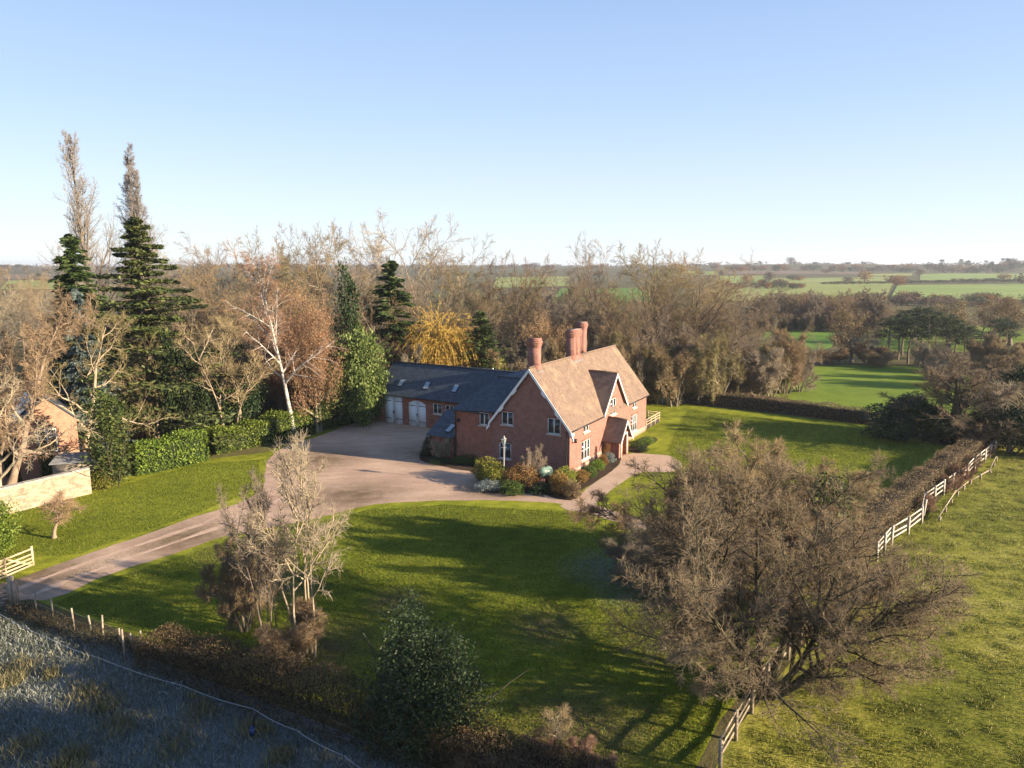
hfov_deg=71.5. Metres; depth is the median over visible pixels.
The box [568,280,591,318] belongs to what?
woodland tree
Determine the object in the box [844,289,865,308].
woodland tree
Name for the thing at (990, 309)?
valley tree
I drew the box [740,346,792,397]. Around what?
woodland shrub
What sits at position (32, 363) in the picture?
bare tree
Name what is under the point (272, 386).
woodland shrub
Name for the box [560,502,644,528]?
side path
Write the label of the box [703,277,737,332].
woodland tree
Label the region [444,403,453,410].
window
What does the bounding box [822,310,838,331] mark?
field edge shrub
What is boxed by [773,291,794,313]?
woodland tree
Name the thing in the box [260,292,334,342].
woodland tree
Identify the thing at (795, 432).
back lawn
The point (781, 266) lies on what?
tree
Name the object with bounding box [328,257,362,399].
ivy clad tree
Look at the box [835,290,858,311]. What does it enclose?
woodland tree
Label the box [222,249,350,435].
birch tree
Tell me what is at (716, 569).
thorn tree
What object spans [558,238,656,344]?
woodland tree
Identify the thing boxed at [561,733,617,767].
bramble
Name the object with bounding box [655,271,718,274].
field
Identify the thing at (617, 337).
woodland shrub
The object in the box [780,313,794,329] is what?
field edge shrub
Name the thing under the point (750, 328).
woodland tree
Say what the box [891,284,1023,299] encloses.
field
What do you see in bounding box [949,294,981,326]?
valley tree
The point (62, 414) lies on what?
brick outbuilding
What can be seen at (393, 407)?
garage door
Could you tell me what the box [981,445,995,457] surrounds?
bramble
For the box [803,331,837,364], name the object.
bare tree
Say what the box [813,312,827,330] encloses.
field edge shrub
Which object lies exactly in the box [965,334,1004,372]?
valley shrub
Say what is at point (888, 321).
pine tree
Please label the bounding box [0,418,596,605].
driveway
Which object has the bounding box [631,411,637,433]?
window
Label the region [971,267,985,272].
tree
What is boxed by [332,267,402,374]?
woodland tree
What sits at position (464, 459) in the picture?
garden shrub
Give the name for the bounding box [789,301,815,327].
woodland tree
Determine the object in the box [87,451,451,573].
drive leaves
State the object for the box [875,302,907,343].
valley tree
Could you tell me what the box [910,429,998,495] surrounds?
hedge
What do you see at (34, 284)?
field
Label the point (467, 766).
bramble
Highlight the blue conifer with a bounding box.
[60,283,135,452]
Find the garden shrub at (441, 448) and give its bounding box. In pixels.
[429,438,451,458]
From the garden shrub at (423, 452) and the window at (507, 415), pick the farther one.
the garden shrub at (423, 452)
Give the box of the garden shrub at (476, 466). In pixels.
[471,456,499,479]
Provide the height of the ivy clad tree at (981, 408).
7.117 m
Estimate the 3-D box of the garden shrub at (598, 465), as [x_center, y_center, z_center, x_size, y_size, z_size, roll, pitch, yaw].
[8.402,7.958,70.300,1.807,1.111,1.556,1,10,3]
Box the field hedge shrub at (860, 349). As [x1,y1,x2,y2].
[848,341,889,363]
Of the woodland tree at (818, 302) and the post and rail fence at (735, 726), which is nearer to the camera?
the post and rail fence at (735, 726)
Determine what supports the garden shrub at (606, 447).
on the flower bed at (610, 467)
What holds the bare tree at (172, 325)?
on the ground at (710, 756)
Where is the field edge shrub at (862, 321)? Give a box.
[851,312,865,330]
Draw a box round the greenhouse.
[658,391,670,403]
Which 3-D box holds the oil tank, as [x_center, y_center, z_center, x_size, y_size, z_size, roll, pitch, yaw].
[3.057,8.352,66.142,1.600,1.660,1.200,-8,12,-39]
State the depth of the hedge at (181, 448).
70.50 m
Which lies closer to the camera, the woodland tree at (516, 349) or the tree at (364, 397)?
the tree at (364, 397)
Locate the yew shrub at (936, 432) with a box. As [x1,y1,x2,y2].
[902,397,979,445]
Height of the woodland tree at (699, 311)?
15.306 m
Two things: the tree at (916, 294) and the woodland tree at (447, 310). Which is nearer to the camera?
the woodland tree at (447, 310)
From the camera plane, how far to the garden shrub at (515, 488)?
62.66 m
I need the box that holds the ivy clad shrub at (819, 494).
[780,470,865,576]
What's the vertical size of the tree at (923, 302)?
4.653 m
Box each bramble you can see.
[440,726,523,767]
[500,727,570,767]
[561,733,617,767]
[918,492,938,512]
[936,472,964,492]
[945,461,975,484]
[963,453,984,472]
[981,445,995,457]
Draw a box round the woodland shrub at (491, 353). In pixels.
[480,348,527,370]
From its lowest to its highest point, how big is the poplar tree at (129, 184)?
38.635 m
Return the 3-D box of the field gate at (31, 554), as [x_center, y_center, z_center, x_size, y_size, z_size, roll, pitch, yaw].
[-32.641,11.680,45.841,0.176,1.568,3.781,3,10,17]
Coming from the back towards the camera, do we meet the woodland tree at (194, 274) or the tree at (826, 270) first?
the tree at (826, 270)
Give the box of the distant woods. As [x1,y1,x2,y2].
[1,261,1004,268]
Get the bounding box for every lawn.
[0,402,953,767]
[669,409,935,516]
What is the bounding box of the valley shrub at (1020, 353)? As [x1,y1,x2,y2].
[1010,351,1023,374]
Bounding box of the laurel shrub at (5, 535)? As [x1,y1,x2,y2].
[0,498,23,558]
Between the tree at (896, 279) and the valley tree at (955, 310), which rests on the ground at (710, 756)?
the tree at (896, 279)
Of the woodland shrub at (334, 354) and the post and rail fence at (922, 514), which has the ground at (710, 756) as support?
the woodland shrub at (334, 354)
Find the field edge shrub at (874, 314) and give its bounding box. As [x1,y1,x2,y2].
[867,310,889,329]
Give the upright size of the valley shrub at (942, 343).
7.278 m
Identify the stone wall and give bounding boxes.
[0,467,91,513]
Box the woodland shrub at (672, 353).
[637,339,691,405]
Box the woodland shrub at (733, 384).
[708,347,762,395]
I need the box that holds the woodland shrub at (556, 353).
[541,337,565,361]
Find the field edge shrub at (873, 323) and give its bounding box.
[864,309,884,332]
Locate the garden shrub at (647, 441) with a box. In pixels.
[639,436,655,444]
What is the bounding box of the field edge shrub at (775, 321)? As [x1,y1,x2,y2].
[768,316,779,331]
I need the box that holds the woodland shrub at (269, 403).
[229,350,275,417]
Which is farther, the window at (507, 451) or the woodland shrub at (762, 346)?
the woodland shrub at (762, 346)
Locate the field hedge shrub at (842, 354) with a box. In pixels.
[821,347,849,363]
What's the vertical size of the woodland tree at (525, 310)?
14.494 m
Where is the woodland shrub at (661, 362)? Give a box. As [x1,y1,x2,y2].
[646,331,707,406]
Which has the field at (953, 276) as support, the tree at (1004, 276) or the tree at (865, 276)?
the tree at (1004, 276)
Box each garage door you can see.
[385,395,402,423]
[409,400,425,426]
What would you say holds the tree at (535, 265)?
on the ground at (710, 756)
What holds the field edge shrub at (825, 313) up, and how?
on the field at (820, 337)
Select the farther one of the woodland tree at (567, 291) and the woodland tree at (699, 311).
the woodland tree at (567, 291)
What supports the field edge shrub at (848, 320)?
on the ground at (710, 756)
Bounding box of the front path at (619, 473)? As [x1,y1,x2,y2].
[572,453,681,508]
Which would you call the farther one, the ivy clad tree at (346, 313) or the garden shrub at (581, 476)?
the ivy clad tree at (346, 313)
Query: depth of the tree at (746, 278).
659.35 m
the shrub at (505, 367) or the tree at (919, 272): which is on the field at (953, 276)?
the tree at (919, 272)
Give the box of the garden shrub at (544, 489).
[526,481,555,495]
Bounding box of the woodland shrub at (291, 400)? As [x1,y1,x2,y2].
[270,369,301,410]
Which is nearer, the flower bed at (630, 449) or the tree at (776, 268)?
the flower bed at (630, 449)
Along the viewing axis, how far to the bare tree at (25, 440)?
58.30 m
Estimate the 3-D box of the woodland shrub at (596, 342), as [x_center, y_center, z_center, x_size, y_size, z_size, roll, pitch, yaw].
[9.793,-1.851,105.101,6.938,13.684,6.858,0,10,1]
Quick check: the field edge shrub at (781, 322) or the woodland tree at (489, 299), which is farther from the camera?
the field edge shrub at (781, 322)
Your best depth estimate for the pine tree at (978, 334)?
149.96 m
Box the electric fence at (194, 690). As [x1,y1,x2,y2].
[0,614,359,767]
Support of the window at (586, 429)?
in the country house
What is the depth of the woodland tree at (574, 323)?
110.62 m
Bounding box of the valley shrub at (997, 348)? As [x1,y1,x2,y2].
[980,335,1008,370]
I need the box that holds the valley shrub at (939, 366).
[925,358,953,388]
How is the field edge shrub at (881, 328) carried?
on the field at (894, 345)
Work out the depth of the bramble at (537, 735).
28.88 m
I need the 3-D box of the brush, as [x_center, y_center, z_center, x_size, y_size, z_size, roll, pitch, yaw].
[-11.147,12.708,35.540,3.062,3.261,4.190,7,12,37]
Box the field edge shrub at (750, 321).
[743,310,757,330]
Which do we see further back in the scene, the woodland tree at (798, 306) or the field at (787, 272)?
the field at (787, 272)
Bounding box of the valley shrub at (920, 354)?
[910,336,953,368]
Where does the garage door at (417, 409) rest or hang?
in the country house
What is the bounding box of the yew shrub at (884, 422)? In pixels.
[851,391,941,441]
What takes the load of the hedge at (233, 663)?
on the lawn at (664, 430)
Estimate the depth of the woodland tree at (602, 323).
105.57 m
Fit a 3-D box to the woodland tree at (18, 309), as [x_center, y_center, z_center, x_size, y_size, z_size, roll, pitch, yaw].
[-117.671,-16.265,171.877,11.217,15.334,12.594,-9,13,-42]
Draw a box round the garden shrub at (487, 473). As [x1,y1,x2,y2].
[478,460,507,486]
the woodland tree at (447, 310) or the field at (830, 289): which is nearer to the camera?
the woodland tree at (447, 310)
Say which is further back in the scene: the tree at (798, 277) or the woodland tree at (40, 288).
the tree at (798, 277)
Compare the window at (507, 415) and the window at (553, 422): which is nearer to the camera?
the window at (553, 422)
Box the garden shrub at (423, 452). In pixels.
[418,436,432,456]
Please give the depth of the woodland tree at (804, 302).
223.62 m
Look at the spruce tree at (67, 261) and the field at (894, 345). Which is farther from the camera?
the field at (894, 345)
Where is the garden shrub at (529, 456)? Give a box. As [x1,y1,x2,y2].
[519,443,547,481]
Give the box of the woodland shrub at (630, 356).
[598,341,647,378]
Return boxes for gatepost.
[6,576,13,605]
[11,580,19,608]
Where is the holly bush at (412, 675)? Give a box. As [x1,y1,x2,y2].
[333,587,530,767]
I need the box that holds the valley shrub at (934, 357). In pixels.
[922,350,969,387]
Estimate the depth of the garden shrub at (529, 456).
65.60 m
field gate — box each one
[0,546,34,578]
[0,584,9,604]
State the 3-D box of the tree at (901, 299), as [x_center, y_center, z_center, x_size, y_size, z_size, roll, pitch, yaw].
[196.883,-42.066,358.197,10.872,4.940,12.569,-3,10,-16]
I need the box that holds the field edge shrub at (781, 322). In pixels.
[776,313,786,330]
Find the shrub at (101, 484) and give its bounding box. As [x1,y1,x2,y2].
[90,470,115,490]
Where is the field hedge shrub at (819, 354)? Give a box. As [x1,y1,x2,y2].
[806,349,823,361]
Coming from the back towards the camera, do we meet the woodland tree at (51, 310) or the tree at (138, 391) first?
the woodland tree at (51, 310)
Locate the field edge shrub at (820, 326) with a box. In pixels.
[816,312,828,331]
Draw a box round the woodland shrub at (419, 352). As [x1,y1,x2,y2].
[389,332,425,362]
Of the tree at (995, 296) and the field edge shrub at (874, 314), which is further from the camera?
the tree at (995, 296)
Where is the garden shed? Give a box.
[49,451,102,487]
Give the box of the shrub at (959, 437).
[942,417,987,444]
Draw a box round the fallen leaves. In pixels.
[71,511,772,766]
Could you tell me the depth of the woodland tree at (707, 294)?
109.56 m
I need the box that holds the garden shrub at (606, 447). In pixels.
[602,442,615,454]
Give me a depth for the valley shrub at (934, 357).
116.74 m
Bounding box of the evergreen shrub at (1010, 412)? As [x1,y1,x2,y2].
[983,395,1023,455]
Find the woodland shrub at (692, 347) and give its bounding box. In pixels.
[671,338,709,403]
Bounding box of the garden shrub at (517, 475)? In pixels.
[501,461,541,488]
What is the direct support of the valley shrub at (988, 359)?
on the ground at (710, 756)
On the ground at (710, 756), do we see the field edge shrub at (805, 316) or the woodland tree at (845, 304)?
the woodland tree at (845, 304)
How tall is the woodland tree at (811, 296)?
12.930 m
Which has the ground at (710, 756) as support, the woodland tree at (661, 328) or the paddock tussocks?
the woodland tree at (661, 328)
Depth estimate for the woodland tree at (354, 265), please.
119.00 m
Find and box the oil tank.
[536,465,554,484]
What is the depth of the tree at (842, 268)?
1131.49 m
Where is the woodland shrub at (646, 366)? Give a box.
[636,342,666,389]
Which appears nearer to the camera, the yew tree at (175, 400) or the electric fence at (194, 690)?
the electric fence at (194, 690)
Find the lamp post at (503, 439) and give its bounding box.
[501,436,506,484]
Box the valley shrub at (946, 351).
[920,344,955,377]
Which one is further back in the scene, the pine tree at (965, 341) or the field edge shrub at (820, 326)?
the field edge shrub at (820, 326)
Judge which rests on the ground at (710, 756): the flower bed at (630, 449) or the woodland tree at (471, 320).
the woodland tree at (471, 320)
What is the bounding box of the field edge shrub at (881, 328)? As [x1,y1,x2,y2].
[877,310,888,329]
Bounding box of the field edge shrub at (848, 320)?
[839,311,853,329]
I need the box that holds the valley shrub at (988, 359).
[980,354,1008,380]
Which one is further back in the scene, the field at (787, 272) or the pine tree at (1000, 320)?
the field at (787, 272)
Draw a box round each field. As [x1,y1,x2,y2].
[0,280,79,288]
[1,274,55,279]
[493,277,569,287]
[553,288,651,301]
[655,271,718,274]
[704,282,892,300]
[715,276,764,282]
[724,271,859,273]
[753,365,980,437]
[759,326,834,351]
[770,277,888,282]
[860,273,911,275]
[879,324,986,351]
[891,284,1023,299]
[920,273,1023,279]
[982,327,1023,343]
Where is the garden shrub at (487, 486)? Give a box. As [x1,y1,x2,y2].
[474,478,503,492]
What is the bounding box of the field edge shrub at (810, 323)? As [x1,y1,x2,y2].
[801,316,814,332]
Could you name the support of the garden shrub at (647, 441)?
on the flower bed at (630, 449)
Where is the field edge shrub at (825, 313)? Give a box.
[820,311,837,330]
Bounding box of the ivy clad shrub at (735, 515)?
[687,477,779,582]
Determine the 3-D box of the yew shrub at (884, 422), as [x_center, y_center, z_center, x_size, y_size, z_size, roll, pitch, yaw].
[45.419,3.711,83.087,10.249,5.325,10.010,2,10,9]
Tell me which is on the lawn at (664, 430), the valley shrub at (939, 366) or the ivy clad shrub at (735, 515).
the ivy clad shrub at (735, 515)
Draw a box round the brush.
[252,596,330,676]
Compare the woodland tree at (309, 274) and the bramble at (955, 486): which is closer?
the bramble at (955, 486)
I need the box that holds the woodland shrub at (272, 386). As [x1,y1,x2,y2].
[247,342,299,409]
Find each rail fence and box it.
[718,618,810,767]
[875,440,996,561]
[938,456,997,521]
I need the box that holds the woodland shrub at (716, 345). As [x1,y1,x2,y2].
[690,323,748,403]
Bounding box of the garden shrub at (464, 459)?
[449,454,480,464]
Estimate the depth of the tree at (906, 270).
1178.79 m
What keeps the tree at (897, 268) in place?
on the ground at (710, 756)
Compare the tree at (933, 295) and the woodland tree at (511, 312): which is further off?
the tree at (933, 295)
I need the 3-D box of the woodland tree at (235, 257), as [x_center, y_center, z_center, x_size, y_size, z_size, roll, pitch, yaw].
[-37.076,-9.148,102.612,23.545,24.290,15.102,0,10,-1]
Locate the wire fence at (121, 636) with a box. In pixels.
[33,591,141,662]
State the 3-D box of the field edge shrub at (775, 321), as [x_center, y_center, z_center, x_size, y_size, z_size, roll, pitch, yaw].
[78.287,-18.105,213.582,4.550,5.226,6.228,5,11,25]
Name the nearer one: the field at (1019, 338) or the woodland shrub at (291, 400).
the woodland shrub at (291, 400)
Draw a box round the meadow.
[0,603,432,767]
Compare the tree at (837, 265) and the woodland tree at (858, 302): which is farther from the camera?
the tree at (837, 265)
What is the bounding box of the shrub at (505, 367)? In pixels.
[491,357,515,370]
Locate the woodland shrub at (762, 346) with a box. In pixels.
[756,338,792,398]
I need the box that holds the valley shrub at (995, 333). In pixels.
[982,327,1006,344]
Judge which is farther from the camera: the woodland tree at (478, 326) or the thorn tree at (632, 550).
the woodland tree at (478, 326)
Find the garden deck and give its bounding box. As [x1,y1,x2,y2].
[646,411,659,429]
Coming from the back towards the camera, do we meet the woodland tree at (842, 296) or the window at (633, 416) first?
the woodland tree at (842, 296)
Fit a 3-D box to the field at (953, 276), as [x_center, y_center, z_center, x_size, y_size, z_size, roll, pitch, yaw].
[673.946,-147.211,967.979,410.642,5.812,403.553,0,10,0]
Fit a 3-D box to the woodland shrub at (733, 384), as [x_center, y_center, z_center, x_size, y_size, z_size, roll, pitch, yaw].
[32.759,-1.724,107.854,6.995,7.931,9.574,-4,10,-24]
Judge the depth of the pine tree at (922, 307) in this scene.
160.93 m
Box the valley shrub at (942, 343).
[930,334,953,357]
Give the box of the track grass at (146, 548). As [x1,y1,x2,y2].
[64,514,251,580]
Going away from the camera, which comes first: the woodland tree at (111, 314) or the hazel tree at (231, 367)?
the hazel tree at (231, 367)
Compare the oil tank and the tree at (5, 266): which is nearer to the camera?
the oil tank
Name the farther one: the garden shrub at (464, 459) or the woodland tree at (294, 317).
the woodland tree at (294, 317)
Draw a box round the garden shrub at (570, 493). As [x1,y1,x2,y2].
[561,478,582,498]
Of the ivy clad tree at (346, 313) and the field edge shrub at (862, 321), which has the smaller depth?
the ivy clad tree at (346, 313)
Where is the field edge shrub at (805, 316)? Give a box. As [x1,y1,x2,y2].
[796,313,814,331]
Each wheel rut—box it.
[18,493,273,589]
[31,495,286,595]
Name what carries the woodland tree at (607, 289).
on the ground at (710, 756)
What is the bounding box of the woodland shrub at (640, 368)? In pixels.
[626,351,653,403]
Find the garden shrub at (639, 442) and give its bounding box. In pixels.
[628,439,644,448]
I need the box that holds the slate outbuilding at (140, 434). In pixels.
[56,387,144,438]
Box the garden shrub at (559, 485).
[548,470,569,495]
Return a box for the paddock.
[715,445,1023,767]
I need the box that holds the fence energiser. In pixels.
[249,725,255,736]
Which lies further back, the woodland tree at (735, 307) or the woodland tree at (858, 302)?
the woodland tree at (858, 302)
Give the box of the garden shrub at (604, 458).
[597,453,608,464]
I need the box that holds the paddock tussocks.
[729,456,1023,767]
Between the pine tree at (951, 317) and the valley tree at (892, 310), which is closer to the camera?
the pine tree at (951, 317)
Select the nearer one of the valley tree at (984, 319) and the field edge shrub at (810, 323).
the valley tree at (984, 319)
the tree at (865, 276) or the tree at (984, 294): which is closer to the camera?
the tree at (984, 294)
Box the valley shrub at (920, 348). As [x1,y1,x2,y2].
[907,335,939,366]
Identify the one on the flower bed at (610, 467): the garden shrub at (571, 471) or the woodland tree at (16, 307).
the garden shrub at (571, 471)
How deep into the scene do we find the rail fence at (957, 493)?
63.82 m
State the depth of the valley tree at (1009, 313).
177.53 m
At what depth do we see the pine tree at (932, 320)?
142.81 m
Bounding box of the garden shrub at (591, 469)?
[582,465,597,477]
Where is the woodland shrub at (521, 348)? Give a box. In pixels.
[517,336,553,361]
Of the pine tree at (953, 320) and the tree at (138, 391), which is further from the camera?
the pine tree at (953, 320)
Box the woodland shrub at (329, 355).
[291,338,339,406]
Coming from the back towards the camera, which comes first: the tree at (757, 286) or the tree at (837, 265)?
the tree at (837, 265)
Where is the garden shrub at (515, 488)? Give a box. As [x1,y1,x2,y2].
[499,479,525,495]
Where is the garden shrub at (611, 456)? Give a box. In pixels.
[603,453,616,462]
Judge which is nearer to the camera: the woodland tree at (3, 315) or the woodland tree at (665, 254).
the woodland tree at (665, 254)
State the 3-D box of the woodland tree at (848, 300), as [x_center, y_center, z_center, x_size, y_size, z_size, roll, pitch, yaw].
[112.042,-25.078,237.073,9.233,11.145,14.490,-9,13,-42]
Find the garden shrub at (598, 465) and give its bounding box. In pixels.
[588,459,605,469]
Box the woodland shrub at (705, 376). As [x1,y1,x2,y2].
[684,358,725,393]
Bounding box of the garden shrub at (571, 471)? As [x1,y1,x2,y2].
[552,465,577,482]
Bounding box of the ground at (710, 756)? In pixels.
[0,264,1023,767]
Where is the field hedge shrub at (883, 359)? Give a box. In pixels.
[860,349,898,366]
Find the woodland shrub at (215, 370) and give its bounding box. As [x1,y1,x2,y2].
[193,341,231,398]
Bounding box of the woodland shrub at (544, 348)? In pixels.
[493,340,550,370]
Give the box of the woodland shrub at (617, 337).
[587,328,624,350]
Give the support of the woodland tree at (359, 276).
on the ground at (710, 756)
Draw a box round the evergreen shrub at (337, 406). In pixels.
[300,363,354,428]
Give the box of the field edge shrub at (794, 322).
[785,313,801,329]
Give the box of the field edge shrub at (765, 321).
[756,311,772,332]
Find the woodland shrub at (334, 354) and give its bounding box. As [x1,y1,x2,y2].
[330,344,346,393]
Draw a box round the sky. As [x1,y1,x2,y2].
[0,0,1023,265]
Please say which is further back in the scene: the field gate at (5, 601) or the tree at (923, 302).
the tree at (923, 302)
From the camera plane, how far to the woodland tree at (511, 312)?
173.37 m
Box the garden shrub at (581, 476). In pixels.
[574,469,590,482]
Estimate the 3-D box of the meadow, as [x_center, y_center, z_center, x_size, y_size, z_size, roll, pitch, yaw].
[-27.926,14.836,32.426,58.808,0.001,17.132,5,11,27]
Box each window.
[36,428,58,451]
[432,401,441,415]
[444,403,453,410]
[478,410,488,426]
[498,440,511,460]
[500,409,513,426]
[546,415,560,436]
[581,435,590,462]
[583,425,590,434]
[611,395,616,416]
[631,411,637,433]
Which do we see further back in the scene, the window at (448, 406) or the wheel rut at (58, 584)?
the window at (448, 406)
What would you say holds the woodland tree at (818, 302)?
on the field at (820, 337)
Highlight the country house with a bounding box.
[375,321,649,474]
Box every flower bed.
[419,453,555,492]
[545,457,620,499]
[628,436,656,452]
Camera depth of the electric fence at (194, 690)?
32.77 m
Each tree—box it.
[0,264,17,268]
[0,264,99,485]
[0,278,31,361]
[0,286,46,347]
[0,364,102,486]
[1,281,39,353]
[2,270,42,334]
[3,296,181,451]
[9,212,254,448]
[9,265,51,346]
[20,269,55,338]
[21,290,63,357]
[22,227,140,391]
[23,293,65,372]
[26,274,55,326]
[31,284,59,355]
[36,488,87,538]
[38,130,128,366]
[68,382,138,487]
[97,279,133,368]
[106,142,194,364]
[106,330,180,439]
[108,282,201,357]
[112,244,230,346]
[130,295,217,348]
[132,216,238,339]
[133,283,255,415]
[145,332,228,437]
[161,265,247,349]
[169,270,204,319]
[170,226,285,356]
[171,313,283,425]
[172,287,254,357]
[186,291,285,415]
[187,235,333,348]
[194,516,284,632]
[209,288,279,396]
[213,360,267,426]
[215,465,293,649]
[218,428,354,661]
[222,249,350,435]
[225,224,339,342]
[226,280,303,347]
[230,277,302,344]
[242,222,338,332]
[252,303,310,415]
[257,219,382,338]
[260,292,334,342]
[272,283,376,352]
[280,280,345,432]
[289,271,383,349]
[296,284,414,366]
[301,223,385,352]
[322,221,434,333]
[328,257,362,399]
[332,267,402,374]
[334,322,392,428]
[343,207,470,340]
[359,256,422,376]
[383,283,481,367]
[385,271,445,348]
[396,296,479,356]
[409,224,496,328]
[411,298,496,345]
[421,302,517,362]
[423,250,522,344]
[433,300,496,365]
[449,292,465,318]
[453,307,509,369]
[457,305,536,354]
[462,285,482,321]
[471,308,524,369]
[472,284,506,312]
[485,297,508,344]
[490,274,556,363]
[493,254,557,355]
[497,297,533,339]
[498,295,587,347]
[501,296,606,359]
[510,294,540,355]
[514,278,544,328]
[516,302,574,362]
[522,231,601,328]
[524,309,620,347]
[529,262,540,267]
[531,284,553,309]
[534,292,559,328]
[541,298,634,353]
[547,299,582,318]
[551,235,642,347]
[552,295,580,334]
[553,313,609,343]
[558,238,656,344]
[558,277,582,318]
[565,441,768,563]
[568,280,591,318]
[572,305,599,337]
[573,280,658,353]
[586,283,608,332]
[588,239,699,348]
[588,278,610,325]
[595,292,657,368]
[600,442,985,767]
[602,522,701,592]
[613,276,694,363]
[620,294,651,327]
[622,245,704,353]
[626,278,711,353]
[634,246,755,386]
[640,285,662,332]
[642,510,855,596]
[649,283,749,389]
[655,284,712,350]
[664,283,748,382]
[675,275,791,394]
[677,419,885,546]
[685,283,713,346]
[688,295,713,338]
[690,246,763,355]
[694,297,780,389]
[701,456,876,579]
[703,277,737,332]
[707,296,796,349]
[707,309,781,390]
[710,262,721,269]
[726,328,782,390]
[735,265,747,271]
[739,274,752,282]
[741,297,765,324]
[743,500,905,614]
[748,266,762,270]
[749,283,760,288]
[754,290,780,329]
[762,282,771,289]
[763,272,777,281]
[767,289,793,312]
[770,265,780,271]
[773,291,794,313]
[774,263,786,270]
[774,286,799,316]
[776,280,786,287]
[784,257,796,262]
[786,274,798,279]
[787,283,798,288]
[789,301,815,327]
[792,289,814,314]
[793,275,804,280]
[798,288,828,326]
[802,291,825,329]
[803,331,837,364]
[807,264,822,270]
[813,293,834,311]
[817,299,841,312]
[820,268,833,272]
[822,293,846,313]
[823,299,849,314]
[826,303,889,362]
[828,293,863,311]
[830,264,847,270]
[831,293,857,312]
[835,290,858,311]
[837,266,846,272]
[841,276,856,280]
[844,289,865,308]
[850,301,871,309]
[851,266,863,271]
[853,294,886,313]
[857,270,873,281]
[857,286,886,313]
[868,295,899,316]
[870,289,895,307]
[872,317,907,362]
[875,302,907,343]
[876,350,1023,446]
[878,265,887,271]
[883,275,908,285]
[885,312,918,359]
[887,297,906,304]
[891,300,933,341]
[892,310,916,354]
[893,296,913,304]
[893,315,932,363]
[894,267,907,272]
[896,292,917,301]
[898,296,921,304]
[900,267,915,272]
[902,264,913,268]
[903,307,938,359]
[909,290,923,300]
[909,306,935,347]
[915,269,924,276]
[915,297,936,305]
[915,313,944,347]
[920,262,933,269]
[923,297,939,338]
[923,311,949,344]
[928,293,945,298]
[930,298,952,304]
[930,315,969,345]
[931,265,947,272]
[931,296,982,344]
[938,314,960,343]
[939,297,957,304]
[940,320,974,352]
[945,265,960,272]
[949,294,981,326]
[950,326,980,363]
[960,293,975,298]
[962,329,984,344]
[963,265,977,272]
[963,378,1023,452]
[964,300,983,306]
[966,296,1006,339]
[966,382,997,428]
[967,295,986,301]
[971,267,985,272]
[971,292,994,296]
[972,294,1008,333]
[974,294,999,302]
[974,294,1023,345]
[976,297,993,306]
[979,263,992,272]
[979,317,1022,334]
[984,364,1023,448]
[988,291,1003,301]
[992,266,1010,272]
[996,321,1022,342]
[997,273,1011,279]
[998,299,1023,328]
[1002,261,1020,270]
[1008,260,1022,270]
[1012,273,1023,283]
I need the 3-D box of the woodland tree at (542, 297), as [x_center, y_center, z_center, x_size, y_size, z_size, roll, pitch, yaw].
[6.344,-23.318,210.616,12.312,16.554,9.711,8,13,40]
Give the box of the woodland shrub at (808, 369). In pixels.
[780,347,820,391]
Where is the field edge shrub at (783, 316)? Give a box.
[778,313,790,328]
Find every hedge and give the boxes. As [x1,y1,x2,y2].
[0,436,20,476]
[4,596,151,663]
[37,443,53,476]
[127,426,209,475]
[129,620,617,767]
[204,402,359,454]
[685,389,868,424]
[847,470,932,562]
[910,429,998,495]
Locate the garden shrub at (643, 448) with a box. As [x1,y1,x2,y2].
[635,444,648,452]
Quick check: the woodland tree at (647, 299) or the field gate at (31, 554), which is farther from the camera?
the woodland tree at (647, 299)
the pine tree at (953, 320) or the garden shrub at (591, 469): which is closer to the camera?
the garden shrub at (591, 469)
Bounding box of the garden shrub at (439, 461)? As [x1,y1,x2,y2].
[428,457,449,465]
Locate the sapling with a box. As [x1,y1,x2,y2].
[537,703,573,751]
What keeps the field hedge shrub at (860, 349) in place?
on the ground at (710, 756)
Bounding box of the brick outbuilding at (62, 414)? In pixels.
[8,381,79,479]
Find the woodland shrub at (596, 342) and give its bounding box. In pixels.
[556,328,599,350]
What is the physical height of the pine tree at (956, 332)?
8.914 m
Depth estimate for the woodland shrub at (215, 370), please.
94.55 m
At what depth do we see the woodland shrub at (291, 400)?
92.88 m
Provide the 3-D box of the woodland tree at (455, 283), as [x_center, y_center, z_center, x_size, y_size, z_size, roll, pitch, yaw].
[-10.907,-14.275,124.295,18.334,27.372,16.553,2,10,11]
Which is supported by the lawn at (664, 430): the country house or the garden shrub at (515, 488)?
the country house
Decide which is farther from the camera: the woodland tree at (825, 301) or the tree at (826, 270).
the tree at (826, 270)
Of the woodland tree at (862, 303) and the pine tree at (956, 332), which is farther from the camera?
the woodland tree at (862, 303)
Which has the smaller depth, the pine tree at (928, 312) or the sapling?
the sapling
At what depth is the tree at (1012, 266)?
1252.28 m
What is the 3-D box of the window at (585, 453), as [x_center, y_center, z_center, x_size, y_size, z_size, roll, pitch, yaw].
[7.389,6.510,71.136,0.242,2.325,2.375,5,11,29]
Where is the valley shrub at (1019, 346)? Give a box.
[977,340,1023,368]
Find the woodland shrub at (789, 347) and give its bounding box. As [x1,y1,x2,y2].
[761,327,809,393]
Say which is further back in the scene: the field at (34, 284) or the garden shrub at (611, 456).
the field at (34, 284)

